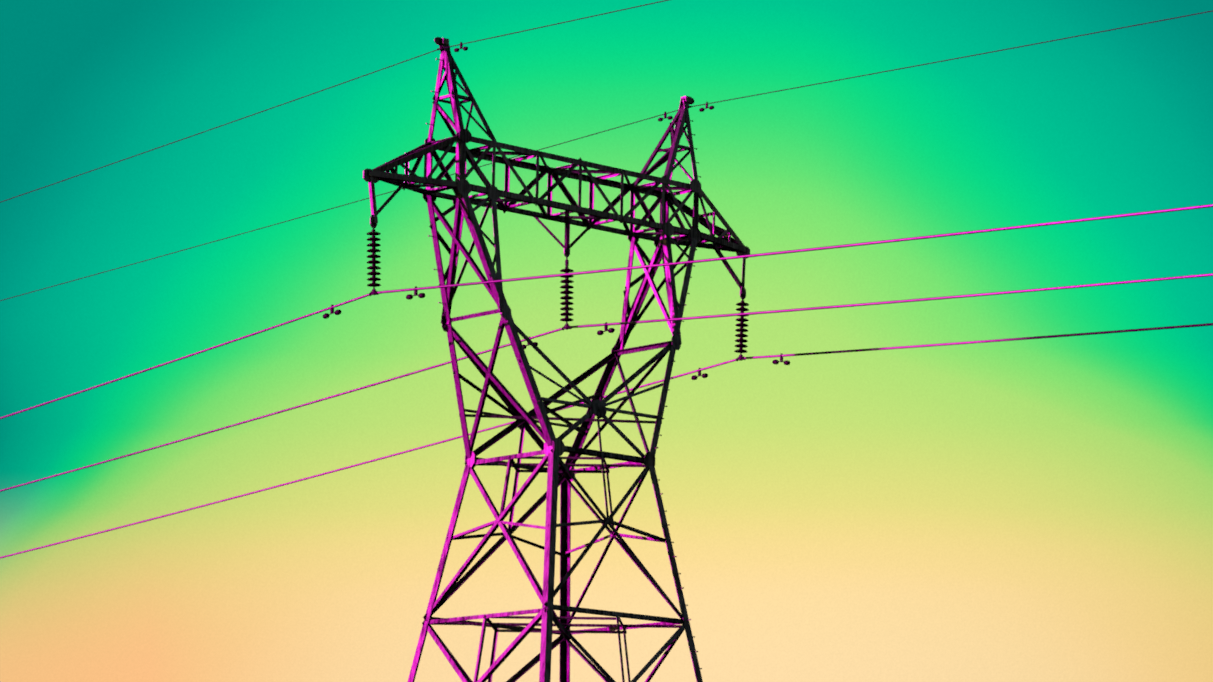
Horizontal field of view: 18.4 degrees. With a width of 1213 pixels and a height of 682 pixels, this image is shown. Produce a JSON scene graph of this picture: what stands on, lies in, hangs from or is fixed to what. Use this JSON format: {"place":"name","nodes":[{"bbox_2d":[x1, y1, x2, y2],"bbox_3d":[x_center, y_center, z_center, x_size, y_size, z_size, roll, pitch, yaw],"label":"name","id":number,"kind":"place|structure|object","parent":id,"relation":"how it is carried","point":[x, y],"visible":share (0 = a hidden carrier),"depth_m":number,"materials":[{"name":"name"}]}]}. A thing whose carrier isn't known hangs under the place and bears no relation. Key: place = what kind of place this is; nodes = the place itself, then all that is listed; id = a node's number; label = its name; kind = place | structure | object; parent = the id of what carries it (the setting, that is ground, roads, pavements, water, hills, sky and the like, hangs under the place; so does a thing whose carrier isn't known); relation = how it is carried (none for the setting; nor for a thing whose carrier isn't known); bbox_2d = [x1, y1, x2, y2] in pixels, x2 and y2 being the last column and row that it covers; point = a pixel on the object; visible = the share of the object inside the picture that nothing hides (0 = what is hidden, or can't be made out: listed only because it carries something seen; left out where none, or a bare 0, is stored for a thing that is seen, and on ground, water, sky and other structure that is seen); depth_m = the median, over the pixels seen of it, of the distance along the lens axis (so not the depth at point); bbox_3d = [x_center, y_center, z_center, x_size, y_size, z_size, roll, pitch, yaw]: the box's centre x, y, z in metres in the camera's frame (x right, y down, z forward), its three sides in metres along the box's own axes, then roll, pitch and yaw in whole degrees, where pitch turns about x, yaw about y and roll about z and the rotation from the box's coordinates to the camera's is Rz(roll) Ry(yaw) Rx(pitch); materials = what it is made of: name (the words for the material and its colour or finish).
{"place":"outdoors","nodes":[
{"label":"outdoors","id":0,"kind":"place"},
{"bbox_2d":[323,286,424,318],"bbox_3d":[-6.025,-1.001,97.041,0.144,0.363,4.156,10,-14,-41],"label":"conductor dampers","id":1,"kind":"object","parent":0,"point":[408,297],"visible":0.98,"depth_m":95.93,"materials":[{"name":"black metal"}]},
{"bbox_2d":[523,322,614,348],"bbox_3d":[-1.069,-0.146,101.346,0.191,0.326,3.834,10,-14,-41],"label":"conductor dampers","id":2,"kind":"object","parent":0,"point":[609,330],"visible":0.77,"depth_m":100.27,"materials":[{"name":"black metal"}]},
{"bbox_2d":[0,0,1212,681],"label":"sky","id":3,"kind":"structure","parent":0,"point":[1030,510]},
{"bbox_2d":[691,353,789,379],"bbox_3d":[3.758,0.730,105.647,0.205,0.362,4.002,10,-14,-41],"label":"conductor dampers","id":4,"kind":"object","parent":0,"point":[705,375],"visible":0.98,"depth_m":104.63,"materials":[{"name":"black metal"}]},
{"bbox_3d":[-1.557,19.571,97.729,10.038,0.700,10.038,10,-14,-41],"label":"tower footings","id":5,"kind":"object","parent":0,"visible":0},
{"bbox_2d":[363,37,749,681],"bbox_3d":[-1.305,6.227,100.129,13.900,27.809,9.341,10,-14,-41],"label":"transmission tower","id":6,"kind":"structure","parent":5,"relation":"on","point":[558,470],"depth_m":100.30,"materials":[{"name":"metal"}]},
{"bbox_2d":[0,0,668,202],"bbox_3d":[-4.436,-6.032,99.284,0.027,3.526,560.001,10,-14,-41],"label":"earth wire","id":7,"kind":"object","parent":6,"relation":"attached to","point":[340,84],"visible":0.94,"depth_m":102.62,"materials":[{"name":"metal"}]},
{"bbox_2d":[454,42,467,51],"bbox_3d":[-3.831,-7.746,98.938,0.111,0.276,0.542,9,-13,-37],"label":"earth wire dampers","id":8,"kind":"object","parent":7,"relation":"attached to","point":[461,47],"visible":0.98,"depth_m":98.92,"materials":[{"name":"metal"}]},
{"bbox_2d":[367,221,380,295],"bbox_3d":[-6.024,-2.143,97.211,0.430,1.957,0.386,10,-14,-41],"label":"insulator string","id":9,"kind":"object","parent":6,"relation":"attached to","point":[373,261],"visible":1,"depth_m":97.14,"materials":[{"name":"ceramic"}]},
{"bbox_2d":[0,204,1212,418],"bbox_3d":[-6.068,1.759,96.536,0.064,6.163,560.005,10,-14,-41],"label":"conductor","id":10,"kind":"object","parent":9,"relation":"attached to","point":[638,268],"visible":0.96,"depth_m":88.72,"materials":[{"name":"metal"}]},
{"bbox_2d":[560,251,573,329],"bbox_3d":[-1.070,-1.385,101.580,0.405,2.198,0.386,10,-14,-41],"label":"insulator string","id":11,"kind":"object","parent":6,"relation":"hanging from","point":[566,298],"visible":0.92,"depth_m":101.50,"materials":[{"name":"ceramic"}]},
{"bbox_2d":[0,273,1212,491],"bbox_3d":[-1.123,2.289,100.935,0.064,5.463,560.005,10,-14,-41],"label":"conductor","id":12,"kind":"object","parent":11,"relation":"hanging from","point":[646,321],"visible":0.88,"depth_m":97.91,"materials":[{"name":"metal"}]},
{"bbox_2d":[734,294,748,360],"bbox_3d":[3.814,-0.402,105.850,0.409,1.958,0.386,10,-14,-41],"label":"insulator string","id":13,"kind":"object","parent":6,"relation":"hanging from","point":[741,329],"visible":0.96,"depth_m":105.78,"materials":[{"name":"ceramic"}]},
{"bbox_2d":[0,323,1212,558],"bbox_3d":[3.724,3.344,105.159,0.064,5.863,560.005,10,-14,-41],"label":"conductor","id":14,"kind":"object","parent":13,"relation":"hanging from","point":[648,385],"visible":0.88,"depth_m":106.49,"materials":[{"name":"metal"}]},
{"bbox_3d":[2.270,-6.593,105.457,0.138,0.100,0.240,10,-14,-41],"label":"earth wire clamp","id":15,"kind":"object","parent":6,"relation":"attached to","visible":0},
{"bbox_2d":[0,10,1212,300],"bbox_3d":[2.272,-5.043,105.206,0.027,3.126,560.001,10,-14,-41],"label":"earth wire","id":16,"kind":"object","parent":15,"relation":"attached to","point":[656,116],"visible":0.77,"depth_m":104.68,"materials":[{"name":"metal"}]},
{"bbox_2d":[658,102,713,121],"bbox_3d":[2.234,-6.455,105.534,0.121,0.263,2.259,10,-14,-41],"label":"vibration dampers","id":17,"kind":"object","parent":16,"relation":"attached to","point":[700,110],"visible":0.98,"depth_m":105.04,"materials":[{"name":"metal"}]}
]}

